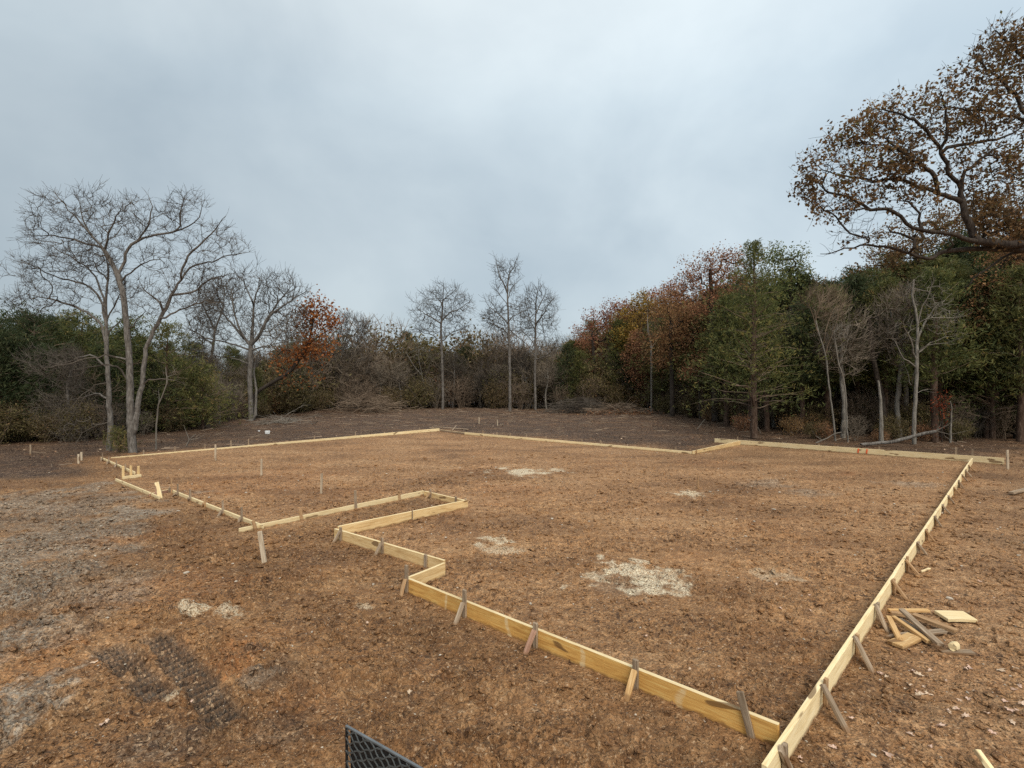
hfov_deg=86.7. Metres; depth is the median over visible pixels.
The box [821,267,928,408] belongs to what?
cedar tree
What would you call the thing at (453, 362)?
bare tree
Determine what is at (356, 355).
bare shrub
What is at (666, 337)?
oak tree
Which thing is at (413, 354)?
olive shrub
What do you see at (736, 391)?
cedar tree
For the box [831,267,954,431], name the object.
cedar tree
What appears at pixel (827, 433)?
russet shrub
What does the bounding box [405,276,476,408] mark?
bare tree
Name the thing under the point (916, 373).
bare tree
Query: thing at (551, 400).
bare shrub
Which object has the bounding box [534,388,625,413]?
brush pile
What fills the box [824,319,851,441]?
bare tree
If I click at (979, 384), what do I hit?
cedar tree
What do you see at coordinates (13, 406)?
olive shrub
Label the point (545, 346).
bare tree
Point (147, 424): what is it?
bare shrub
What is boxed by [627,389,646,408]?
russet shrub
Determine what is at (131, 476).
form board
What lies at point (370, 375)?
bare shrub
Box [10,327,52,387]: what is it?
cedar tree
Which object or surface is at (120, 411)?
bare shrub
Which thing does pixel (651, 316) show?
oak tree
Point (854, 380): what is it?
cedar tree
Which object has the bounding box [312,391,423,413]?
brush pile
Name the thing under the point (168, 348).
cedar tree
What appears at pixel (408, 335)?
cedar tree
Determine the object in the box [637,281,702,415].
oak tree
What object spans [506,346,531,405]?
bare tree
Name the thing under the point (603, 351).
olive shrub
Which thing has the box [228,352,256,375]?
bare tree
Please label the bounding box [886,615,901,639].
lumber scrap
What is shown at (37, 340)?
cedar tree
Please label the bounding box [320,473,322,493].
survey stake
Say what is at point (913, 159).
oak tree
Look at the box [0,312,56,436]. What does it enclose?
cedar tree
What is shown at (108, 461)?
form board
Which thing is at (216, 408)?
olive shrub
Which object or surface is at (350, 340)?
bare shrub
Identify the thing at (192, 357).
bare tree
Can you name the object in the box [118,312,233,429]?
cedar tree
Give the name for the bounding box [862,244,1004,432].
cedar tree
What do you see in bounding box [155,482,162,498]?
leaning slat
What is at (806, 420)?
russet shrub
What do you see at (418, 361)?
bare tree
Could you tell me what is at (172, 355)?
cedar tree
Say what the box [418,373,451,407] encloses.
bare shrub
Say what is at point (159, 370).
bare tree
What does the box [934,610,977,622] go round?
lumber scrap
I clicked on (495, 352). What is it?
bare shrub
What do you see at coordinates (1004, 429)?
bare shrub
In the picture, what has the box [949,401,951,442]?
bare tree
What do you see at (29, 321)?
cedar tree
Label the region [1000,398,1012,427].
olive shrub
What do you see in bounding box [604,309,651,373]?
oak tree
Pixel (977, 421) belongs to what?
olive shrub
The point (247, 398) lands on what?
olive shrub
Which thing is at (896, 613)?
lumber scrap
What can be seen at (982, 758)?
lumber scrap
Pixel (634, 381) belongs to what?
cedar tree
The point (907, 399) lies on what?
bare shrub
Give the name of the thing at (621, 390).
russet shrub
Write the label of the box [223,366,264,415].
bare shrub
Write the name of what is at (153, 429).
olive shrub
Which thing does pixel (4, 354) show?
cedar tree
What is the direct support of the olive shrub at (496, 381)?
on the ground
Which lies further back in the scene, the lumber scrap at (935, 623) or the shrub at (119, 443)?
the shrub at (119, 443)
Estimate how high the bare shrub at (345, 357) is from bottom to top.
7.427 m
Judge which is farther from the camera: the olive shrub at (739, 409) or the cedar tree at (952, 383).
the olive shrub at (739, 409)
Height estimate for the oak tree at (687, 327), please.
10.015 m
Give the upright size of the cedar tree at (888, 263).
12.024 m
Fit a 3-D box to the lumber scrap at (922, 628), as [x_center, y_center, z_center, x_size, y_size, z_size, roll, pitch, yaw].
[4.214,2.502,5.603,0.060,0.030,0.689,0,5,9]
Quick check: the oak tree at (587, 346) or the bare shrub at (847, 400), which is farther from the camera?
the oak tree at (587, 346)
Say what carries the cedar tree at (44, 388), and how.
on the ground
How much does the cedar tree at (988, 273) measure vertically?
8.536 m
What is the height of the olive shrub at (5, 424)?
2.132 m
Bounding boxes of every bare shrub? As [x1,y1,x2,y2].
[24,389,96,441]
[55,364,135,437]
[80,372,135,432]
[86,401,124,438]
[92,402,126,438]
[138,409,154,434]
[189,392,225,426]
[207,367,232,399]
[212,390,243,421]
[215,380,247,419]
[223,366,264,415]
[231,398,247,418]
[234,310,329,387]
[255,313,342,409]
[269,355,318,410]
[288,360,329,408]
[295,308,390,407]
[305,338,368,408]
[313,329,387,398]
[313,334,379,407]
[320,355,368,407]
[330,374,367,409]
[335,311,428,392]
[336,344,393,407]
[346,342,390,407]
[356,378,382,405]
[369,350,416,408]
[372,366,407,400]
[387,351,415,405]
[400,358,436,406]
[408,350,471,407]
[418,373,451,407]
[444,370,477,407]
[445,375,478,407]
[448,358,483,407]
[457,356,504,407]
[458,324,529,405]
[473,349,519,405]
[479,322,548,405]
[486,343,540,407]
[491,375,527,408]
[505,334,561,407]
[506,353,545,408]
[508,380,532,409]
[528,358,560,407]
[536,362,573,407]
[538,362,576,405]
[549,386,570,407]
[553,360,598,396]
[576,379,598,401]
[580,376,605,407]
[589,336,634,404]
[611,342,655,407]
[674,379,690,413]
[700,385,731,411]
[737,384,785,426]
[737,388,771,427]
[812,387,859,431]
[823,386,872,428]
[837,392,878,434]
[841,415,869,440]
[847,382,906,433]
[887,395,924,423]
[900,385,948,423]
[904,393,945,430]
[926,392,975,439]
[943,405,979,439]
[957,403,999,437]
[979,403,1015,438]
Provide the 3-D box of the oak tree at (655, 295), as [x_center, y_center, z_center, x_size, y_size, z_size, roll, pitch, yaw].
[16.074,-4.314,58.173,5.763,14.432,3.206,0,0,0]
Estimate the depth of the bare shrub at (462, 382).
56.27 m
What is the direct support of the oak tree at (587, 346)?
on the ground
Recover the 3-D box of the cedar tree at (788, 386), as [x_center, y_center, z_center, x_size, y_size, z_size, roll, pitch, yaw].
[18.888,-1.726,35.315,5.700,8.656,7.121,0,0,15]
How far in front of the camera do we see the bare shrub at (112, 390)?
27.64 m
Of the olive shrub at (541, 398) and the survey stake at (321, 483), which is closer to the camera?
the survey stake at (321, 483)
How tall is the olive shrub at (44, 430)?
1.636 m
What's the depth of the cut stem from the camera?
22.56 m
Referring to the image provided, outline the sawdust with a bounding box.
[172,469,790,691]
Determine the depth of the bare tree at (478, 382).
56.08 m
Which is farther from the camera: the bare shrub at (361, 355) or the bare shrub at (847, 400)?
the bare shrub at (361, 355)
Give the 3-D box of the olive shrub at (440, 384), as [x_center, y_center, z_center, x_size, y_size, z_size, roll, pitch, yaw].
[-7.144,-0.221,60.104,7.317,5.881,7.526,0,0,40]
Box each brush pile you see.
[242,405,322,424]
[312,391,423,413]
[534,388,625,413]
[577,392,660,415]
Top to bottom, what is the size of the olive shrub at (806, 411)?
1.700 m
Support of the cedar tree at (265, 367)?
on the ground
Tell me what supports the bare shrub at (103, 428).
on the ground
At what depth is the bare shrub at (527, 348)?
59.87 m
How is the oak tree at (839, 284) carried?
on the ground
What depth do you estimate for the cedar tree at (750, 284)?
40.30 m
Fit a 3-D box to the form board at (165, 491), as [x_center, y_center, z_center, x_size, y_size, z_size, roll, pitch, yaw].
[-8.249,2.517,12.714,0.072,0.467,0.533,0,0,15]
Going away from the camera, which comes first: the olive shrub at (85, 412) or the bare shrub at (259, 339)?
the olive shrub at (85, 412)
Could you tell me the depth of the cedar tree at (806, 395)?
30.61 m
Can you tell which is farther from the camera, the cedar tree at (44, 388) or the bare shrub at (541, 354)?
the bare shrub at (541, 354)
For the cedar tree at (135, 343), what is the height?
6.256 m
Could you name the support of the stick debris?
on the ground
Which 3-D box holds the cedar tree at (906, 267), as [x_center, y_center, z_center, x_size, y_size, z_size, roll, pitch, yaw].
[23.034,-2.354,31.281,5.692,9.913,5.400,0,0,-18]
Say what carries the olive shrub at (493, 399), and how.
on the ground
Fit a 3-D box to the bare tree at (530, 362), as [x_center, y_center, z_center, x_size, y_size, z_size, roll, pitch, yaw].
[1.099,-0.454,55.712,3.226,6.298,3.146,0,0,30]
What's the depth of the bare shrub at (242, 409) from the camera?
39.25 m
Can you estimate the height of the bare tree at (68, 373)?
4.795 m
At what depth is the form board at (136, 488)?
13.21 m
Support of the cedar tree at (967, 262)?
on the ground
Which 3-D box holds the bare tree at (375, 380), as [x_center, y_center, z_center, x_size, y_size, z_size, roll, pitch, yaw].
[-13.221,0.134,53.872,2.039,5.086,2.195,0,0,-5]
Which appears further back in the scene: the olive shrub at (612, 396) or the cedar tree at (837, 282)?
the olive shrub at (612, 396)
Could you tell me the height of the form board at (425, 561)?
0.360 m
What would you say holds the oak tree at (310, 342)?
on the ground
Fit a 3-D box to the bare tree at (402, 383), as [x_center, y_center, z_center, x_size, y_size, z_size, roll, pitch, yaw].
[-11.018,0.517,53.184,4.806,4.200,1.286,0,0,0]
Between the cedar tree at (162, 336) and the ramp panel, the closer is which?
the ramp panel
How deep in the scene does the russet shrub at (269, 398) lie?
45.11 m
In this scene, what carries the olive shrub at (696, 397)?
on the ground
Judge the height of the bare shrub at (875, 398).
2.920 m
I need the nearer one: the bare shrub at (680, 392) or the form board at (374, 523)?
the form board at (374, 523)
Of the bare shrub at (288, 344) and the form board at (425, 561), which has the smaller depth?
the form board at (425, 561)
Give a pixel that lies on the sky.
(376, 151)
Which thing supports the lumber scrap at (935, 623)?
on the ground
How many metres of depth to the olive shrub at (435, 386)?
54.68 m
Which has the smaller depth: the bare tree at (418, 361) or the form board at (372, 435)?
the form board at (372, 435)
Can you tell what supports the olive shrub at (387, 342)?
on the ground
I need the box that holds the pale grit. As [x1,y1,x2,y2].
[6,450,1020,766]
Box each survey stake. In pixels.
[77,454,79,463]
[214,444,216,460]
[257,531,266,562]
[260,459,262,475]
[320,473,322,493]
[1006,450,1008,469]
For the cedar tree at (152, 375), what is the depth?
28.65 m
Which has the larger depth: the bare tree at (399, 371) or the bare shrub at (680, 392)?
the bare tree at (399, 371)
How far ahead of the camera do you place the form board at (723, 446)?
21.48 m
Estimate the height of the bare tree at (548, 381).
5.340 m
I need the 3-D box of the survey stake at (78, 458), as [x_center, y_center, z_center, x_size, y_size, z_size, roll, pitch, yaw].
[-14.089,2.493,17.631,0.060,0.432,0.031,0,0,-8]
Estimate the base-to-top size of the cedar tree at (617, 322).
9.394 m
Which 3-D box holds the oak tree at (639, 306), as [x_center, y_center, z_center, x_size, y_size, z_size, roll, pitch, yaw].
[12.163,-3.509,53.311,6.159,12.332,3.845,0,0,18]
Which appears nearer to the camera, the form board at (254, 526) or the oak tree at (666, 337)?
the form board at (254, 526)
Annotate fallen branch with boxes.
[812,431,840,442]
[859,419,971,446]
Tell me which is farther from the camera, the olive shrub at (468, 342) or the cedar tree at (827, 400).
the olive shrub at (468, 342)
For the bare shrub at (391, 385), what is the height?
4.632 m
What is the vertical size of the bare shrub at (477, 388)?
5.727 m
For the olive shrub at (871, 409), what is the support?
on the ground
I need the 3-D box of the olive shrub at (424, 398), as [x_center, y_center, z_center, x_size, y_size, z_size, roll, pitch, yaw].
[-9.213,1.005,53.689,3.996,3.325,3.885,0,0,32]
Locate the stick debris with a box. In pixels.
[2,407,1011,466]
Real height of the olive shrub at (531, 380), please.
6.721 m
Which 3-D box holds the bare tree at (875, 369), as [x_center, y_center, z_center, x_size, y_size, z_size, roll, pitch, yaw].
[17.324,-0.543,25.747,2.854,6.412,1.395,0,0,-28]
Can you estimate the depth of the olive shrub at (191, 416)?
32.82 m
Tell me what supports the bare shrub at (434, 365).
on the ground
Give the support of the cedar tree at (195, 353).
on the ground
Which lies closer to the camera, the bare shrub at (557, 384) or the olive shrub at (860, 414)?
the olive shrub at (860, 414)
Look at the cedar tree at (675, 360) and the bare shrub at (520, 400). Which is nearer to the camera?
the cedar tree at (675, 360)
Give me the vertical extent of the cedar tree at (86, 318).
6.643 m
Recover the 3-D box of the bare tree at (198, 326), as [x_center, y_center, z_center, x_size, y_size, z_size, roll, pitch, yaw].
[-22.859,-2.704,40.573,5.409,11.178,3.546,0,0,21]
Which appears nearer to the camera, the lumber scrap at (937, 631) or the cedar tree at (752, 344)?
the lumber scrap at (937, 631)
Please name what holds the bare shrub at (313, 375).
on the ground
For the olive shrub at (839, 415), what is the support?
on the ground
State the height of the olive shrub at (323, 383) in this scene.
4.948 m
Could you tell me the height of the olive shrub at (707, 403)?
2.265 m
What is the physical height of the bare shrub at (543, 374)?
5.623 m
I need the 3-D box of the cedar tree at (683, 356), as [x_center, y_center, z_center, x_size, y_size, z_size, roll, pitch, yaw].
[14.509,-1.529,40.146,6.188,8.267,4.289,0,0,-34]
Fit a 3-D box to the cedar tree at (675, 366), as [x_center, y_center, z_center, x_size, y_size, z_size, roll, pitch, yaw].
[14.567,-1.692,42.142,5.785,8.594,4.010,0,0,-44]
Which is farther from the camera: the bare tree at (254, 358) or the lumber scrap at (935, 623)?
the bare tree at (254, 358)
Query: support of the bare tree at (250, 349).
on the ground
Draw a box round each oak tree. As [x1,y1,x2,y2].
[253,284,349,418]
[555,336,595,364]
[568,295,637,371]
[578,314,623,373]
[583,350,611,379]
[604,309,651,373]
[605,287,664,407]
[616,323,661,410]
[628,291,675,382]
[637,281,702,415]
[645,278,687,307]
[648,322,689,412]
[655,293,699,378]
[660,239,757,420]
[666,277,729,386]
[672,285,747,394]
[751,239,830,425]
[786,10,1023,287]
[796,274,857,391]
[833,176,1023,429]
[951,206,1023,438]
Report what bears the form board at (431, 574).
on the ground
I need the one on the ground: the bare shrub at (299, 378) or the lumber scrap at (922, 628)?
the bare shrub at (299, 378)
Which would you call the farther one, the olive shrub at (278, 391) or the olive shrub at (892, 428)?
the olive shrub at (278, 391)
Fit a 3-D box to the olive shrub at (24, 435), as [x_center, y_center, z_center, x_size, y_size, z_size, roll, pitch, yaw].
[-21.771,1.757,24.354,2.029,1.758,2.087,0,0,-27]
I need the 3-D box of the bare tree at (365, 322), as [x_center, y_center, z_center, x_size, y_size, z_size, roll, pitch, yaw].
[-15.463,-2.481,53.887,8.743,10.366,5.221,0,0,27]
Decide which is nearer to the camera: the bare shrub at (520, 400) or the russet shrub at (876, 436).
the russet shrub at (876, 436)
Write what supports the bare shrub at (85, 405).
on the ground
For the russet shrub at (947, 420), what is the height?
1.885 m
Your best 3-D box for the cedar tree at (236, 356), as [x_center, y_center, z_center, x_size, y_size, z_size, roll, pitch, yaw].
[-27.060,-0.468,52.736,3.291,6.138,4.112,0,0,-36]
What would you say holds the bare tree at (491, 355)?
on the ground
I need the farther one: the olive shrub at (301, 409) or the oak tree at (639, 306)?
the oak tree at (639, 306)
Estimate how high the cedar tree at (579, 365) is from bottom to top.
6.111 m
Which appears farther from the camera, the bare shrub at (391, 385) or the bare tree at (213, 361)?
the bare shrub at (391, 385)
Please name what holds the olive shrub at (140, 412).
on the ground
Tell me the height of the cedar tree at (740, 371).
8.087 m
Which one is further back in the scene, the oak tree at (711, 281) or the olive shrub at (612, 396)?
the olive shrub at (612, 396)
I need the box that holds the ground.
[0,387,1023,767]
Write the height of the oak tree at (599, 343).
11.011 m
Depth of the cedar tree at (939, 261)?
26.57 m
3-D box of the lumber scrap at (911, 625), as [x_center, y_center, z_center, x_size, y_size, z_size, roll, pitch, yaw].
[4.220,2.559,5.654,0.050,0.028,0.467,0,2,-2]
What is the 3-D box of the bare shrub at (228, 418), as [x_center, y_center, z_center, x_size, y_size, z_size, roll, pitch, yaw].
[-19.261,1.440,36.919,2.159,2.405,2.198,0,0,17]
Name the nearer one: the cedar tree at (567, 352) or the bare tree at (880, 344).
the bare tree at (880, 344)
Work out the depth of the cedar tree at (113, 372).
26.61 m
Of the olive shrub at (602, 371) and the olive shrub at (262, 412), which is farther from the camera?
the olive shrub at (602, 371)
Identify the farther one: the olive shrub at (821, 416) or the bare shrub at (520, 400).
the bare shrub at (520, 400)
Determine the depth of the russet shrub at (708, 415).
37.57 m
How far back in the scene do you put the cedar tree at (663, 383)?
47.78 m
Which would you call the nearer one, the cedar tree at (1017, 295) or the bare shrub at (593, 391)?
the cedar tree at (1017, 295)
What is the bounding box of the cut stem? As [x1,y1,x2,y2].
[184,427,204,445]
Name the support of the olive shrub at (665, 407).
on the ground
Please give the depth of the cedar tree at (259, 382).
42.49 m
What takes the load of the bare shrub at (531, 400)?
on the ground
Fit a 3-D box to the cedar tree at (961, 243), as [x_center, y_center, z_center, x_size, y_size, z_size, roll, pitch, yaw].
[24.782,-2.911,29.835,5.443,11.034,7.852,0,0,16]
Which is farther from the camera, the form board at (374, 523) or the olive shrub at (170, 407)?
the olive shrub at (170, 407)
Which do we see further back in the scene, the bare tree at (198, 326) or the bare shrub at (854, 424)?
the bare tree at (198, 326)
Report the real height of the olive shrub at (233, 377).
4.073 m
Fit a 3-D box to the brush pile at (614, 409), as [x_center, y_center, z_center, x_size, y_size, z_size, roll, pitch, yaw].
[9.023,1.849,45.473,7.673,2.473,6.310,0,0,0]
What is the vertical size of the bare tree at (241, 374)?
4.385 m
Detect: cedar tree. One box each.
[0,297,143,439]
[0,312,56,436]
[0,329,48,440]
[3,342,84,439]
[8,339,56,438]
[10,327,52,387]
[20,330,100,406]
[30,307,156,432]
[30,319,77,376]
[44,313,80,347]
[74,343,134,436]
[85,314,175,435]
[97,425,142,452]
[101,329,136,371]
[104,347,192,432]
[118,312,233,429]
[154,358,258,428]
[156,342,178,358]
[159,353,187,425]
[175,340,223,374]
[217,343,245,377]
[228,348,246,369]
[241,367,272,416]
[259,358,271,387]
[270,361,290,411]
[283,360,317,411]
[397,330,418,350]
[448,345,482,406]
[548,339,587,393]
[549,342,585,405]
[556,349,602,405]
[574,319,604,337]
[589,318,646,407]
[622,328,646,404]
[625,313,690,412]
[652,303,696,388]
[660,238,844,437]
[667,311,706,415]
[667,311,711,418]
[669,290,731,400]
[679,292,747,425]
[695,290,772,416]
[706,284,790,424]
[707,275,777,416]
[718,292,783,428]
[720,299,809,431]
[724,276,752,286]
[762,296,894,409]
[763,298,849,433]
[769,272,850,402]
[769,297,835,401]
[773,283,872,430]
[814,283,912,425]
[819,265,914,401]
[820,276,854,395]
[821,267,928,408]
[829,270,906,432]
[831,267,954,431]
[838,276,963,427]
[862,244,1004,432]
[869,253,1023,435]
[873,265,1001,441]
[875,253,909,401]
[889,257,926,405]
[907,297,1023,438]
[913,270,976,421]
[916,228,998,403]
[929,252,974,274]
[943,261,1023,437]
[952,255,1020,435]
[952,260,1023,441]
[964,253,1012,405]
[967,237,1014,397]
[970,300,1023,394]
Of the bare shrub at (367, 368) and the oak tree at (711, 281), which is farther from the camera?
the bare shrub at (367, 368)
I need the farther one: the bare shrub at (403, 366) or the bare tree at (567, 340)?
the bare tree at (567, 340)
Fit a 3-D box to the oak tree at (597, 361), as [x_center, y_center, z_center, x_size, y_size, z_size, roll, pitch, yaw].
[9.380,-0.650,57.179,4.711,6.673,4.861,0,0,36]
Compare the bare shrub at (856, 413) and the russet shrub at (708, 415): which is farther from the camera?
the russet shrub at (708, 415)
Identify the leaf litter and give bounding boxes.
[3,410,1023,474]
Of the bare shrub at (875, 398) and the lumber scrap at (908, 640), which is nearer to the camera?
the lumber scrap at (908, 640)
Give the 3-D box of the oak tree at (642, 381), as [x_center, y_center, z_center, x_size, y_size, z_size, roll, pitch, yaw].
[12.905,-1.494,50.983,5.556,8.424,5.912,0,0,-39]
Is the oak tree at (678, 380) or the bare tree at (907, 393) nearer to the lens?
the bare tree at (907, 393)
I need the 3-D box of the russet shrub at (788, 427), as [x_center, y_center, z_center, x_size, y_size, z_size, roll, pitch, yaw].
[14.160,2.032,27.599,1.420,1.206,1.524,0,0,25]
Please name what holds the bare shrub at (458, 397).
on the ground
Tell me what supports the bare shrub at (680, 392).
on the ground
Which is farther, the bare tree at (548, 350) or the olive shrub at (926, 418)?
the bare tree at (548, 350)
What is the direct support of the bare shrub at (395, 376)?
on the ground
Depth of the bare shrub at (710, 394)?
39.72 m
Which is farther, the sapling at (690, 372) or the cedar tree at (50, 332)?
the sapling at (690, 372)
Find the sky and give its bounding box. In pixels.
[0,0,1023,371]
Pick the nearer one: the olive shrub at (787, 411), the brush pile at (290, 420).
the olive shrub at (787, 411)
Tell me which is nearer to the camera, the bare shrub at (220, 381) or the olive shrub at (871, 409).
the olive shrub at (871, 409)
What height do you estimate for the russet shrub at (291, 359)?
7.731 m
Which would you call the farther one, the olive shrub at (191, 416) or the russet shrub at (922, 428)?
the olive shrub at (191, 416)
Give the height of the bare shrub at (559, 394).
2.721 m
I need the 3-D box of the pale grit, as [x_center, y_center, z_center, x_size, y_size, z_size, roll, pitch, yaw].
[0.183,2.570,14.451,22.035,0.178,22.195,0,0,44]
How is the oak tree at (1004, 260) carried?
on the ground
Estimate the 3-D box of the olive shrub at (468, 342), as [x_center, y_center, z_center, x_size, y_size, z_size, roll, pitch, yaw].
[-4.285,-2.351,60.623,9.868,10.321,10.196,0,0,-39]
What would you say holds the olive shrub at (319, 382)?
on the ground
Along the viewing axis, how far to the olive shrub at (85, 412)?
24.30 m
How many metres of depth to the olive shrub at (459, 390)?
59.18 m
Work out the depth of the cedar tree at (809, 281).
31.41 m
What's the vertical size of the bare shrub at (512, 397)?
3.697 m
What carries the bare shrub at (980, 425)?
on the ground
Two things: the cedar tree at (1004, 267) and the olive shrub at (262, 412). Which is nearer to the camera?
the cedar tree at (1004, 267)
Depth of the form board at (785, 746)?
4.94 m
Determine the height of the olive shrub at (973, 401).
2.531 m
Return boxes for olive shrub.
[0,391,31,440]
[0,395,58,441]
[0,397,34,443]
[1,405,51,441]
[8,383,84,437]
[23,409,67,442]
[43,399,103,441]
[60,401,101,438]
[105,397,158,432]
[141,383,187,431]
[147,404,187,431]
[151,393,187,429]
[176,393,213,426]
[199,387,225,424]
[215,367,266,404]
[230,385,266,418]
[244,355,317,414]
[257,400,272,417]
[266,328,364,396]
[275,393,299,413]
[285,386,313,412]
[301,363,342,408]
[302,389,334,409]
[308,381,345,408]
[340,320,428,406]
[372,325,468,406]
[373,334,447,406]
[376,386,404,409]
[398,373,445,407]
[398,379,439,408]
[426,357,461,406]
[439,318,526,406]
[440,363,477,406]
[478,362,533,408]
[479,377,508,408]
[505,347,549,406]
[523,371,560,408]
[525,356,566,404]
[569,360,630,404]
[584,315,654,406]
[600,382,630,407]
[653,394,679,413]
[675,388,698,414]
[675,396,698,417]
[679,377,711,417]
[700,391,730,421]
[716,387,747,424]
[771,390,818,429]
[792,404,819,430]
[796,402,841,429]
[802,420,826,438]
[810,395,848,428]
[837,393,878,433]
[847,394,888,429]
[872,413,911,439]
[878,396,945,436]
[945,402,984,436]
[945,417,975,441]
[947,389,1009,431]
[958,400,1016,436]
[998,391,1013,431]
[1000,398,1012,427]
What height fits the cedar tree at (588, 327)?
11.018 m
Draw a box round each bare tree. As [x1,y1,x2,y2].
[0,235,144,452]
[5,174,253,452]
[54,341,91,440]
[141,352,172,427]
[153,366,179,449]
[170,277,238,365]
[179,348,201,366]
[180,252,315,420]
[198,346,223,380]
[211,381,227,423]
[213,356,234,383]
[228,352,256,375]
[228,378,244,419]
[231,366,258,386]
[244,350,263,367]
[321,308,376,356]
[326,364,348,408]
[372,363,388,406]
[375,368,421,406]
[388,362,411,406]
[404,342,430,407]
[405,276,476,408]
[435,349,467,407]
[473,369,486,406]
[474,250,536,410]
[480,344,507,402]
[484,363,514,407]
[488,334,519,402]
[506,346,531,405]
[511,350,533,408]
[515,277,564,409]
[531,337,559,360]
[531,340,558,362]
[533,350,556,405]
[533,359,559,408]
[554,334,580,351]
[636,312,676,409]
[640,299,664,413]
[759,307,793,426]
[779,305,817,430]
[792,273,856,440]
[804,300,884,437]
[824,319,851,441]
[845,306,892,433]
[854,280,912,429]
[860,280,943,437]
[863,276,959,434]
[877,380,883,440]
[883,272,966,443]
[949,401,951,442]
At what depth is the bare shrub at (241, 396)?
38.09 m
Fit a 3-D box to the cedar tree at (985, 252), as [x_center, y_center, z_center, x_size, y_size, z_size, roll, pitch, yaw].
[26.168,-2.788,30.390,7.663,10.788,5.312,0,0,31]
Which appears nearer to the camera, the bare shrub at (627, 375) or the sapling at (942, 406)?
the sapling at (942, 406)
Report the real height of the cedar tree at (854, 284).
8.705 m
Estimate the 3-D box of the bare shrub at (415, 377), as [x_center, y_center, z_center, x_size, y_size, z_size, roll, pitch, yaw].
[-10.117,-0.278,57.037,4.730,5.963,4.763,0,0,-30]
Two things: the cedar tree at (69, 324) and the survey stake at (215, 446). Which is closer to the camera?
the survey stake at (215, 446)
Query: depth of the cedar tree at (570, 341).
56.66 m
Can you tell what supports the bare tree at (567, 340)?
on the ground
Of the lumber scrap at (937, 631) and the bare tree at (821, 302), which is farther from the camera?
the bare tree at (821, 302)
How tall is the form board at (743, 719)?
0.462 m
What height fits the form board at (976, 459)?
0.558 m
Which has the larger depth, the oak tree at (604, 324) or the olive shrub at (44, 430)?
the oak tree at (604, 324)
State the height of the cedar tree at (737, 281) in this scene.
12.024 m
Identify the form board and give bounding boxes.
[100,453,135,474]
[111,426,438,458]
[115,478,159,499]
[122,466,140,479]
[149,488,170,496]
[172,484,263,529]
[239,490,423,532]
[332,527,444,568]
[337,500,467,532]
[399,565,779,745]
[409,562,444,583]
[424,489,462,502]
[440,430,464,434]
[465,430,693,453]
[692,441,739,453]
[715,436,1003,464]
[761,458,976,767]
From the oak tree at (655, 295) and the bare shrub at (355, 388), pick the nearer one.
the bare shrub at (355, 388)
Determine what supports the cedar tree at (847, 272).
on the ground
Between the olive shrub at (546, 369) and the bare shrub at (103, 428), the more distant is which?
the olive shrub at (546, 369)
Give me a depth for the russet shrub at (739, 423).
29.49 m
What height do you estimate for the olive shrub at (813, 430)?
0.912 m
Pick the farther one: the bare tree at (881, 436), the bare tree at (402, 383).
the bare tree at (402, 383)
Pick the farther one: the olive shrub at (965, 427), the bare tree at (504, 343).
the bare tree at (504, 343)
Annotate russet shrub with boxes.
[217,394,247,418]
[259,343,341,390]
[263,389,288,413]
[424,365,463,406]
[599,379,633,407]
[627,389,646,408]
[696,402,721,420]
[729,410,750,431]
[769,397,795,426]
[775,414,804,434]
[796,412,830,433]
[811,418,832,439]
[870,429,890,440]
[909,422,933,440]
[924,403,958,434]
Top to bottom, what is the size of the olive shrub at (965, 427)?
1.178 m
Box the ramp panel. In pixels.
[345,725,422,767]
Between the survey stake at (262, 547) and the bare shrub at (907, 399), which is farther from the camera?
the bare shrub at (907, 399)
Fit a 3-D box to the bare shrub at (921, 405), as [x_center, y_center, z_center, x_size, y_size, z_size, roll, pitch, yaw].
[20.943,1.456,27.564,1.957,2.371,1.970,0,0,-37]
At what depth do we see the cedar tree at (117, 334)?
32.30 m
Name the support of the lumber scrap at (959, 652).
on the ground
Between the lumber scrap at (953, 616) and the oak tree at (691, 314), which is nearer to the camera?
the lumber scrap at (953, 616)
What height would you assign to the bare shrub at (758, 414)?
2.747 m
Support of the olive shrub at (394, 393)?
on the ground
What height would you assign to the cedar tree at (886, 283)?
8.094 m
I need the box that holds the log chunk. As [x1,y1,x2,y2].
[948,641,959,651]
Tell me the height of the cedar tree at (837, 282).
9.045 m
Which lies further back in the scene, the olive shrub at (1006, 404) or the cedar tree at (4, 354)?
the olive shrub at (1006, 404)
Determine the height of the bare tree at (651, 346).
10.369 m
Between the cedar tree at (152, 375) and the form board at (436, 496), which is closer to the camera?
the form board at (436, 496)
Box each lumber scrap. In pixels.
[885,628,947,637]
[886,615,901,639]
[887,608,930,612]
[887,632,921,649]
[891,611,915,618]
[891,616,930,643]
[899,608,943,645]
[899,618,932,641]
[911,613,957,632]
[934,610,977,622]
[938,649,975,655]
[972,749,993,767]
[1008,488,1023,493]
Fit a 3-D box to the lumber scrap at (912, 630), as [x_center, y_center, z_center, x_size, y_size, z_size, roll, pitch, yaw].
[4.121,2.535,5.611,0.045,0.036,0.471,0,6,-4]
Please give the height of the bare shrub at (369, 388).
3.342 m
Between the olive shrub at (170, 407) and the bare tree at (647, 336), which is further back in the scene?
the bare tree at (647, 336)
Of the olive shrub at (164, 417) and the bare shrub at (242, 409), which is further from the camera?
the bare shrub at (242, 409)
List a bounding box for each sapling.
[677,347,708,418]
[930,387,954,441]
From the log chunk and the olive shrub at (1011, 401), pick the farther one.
the olive shrub at (1011, 401)
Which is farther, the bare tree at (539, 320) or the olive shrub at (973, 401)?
the bare tree at (539, 320)

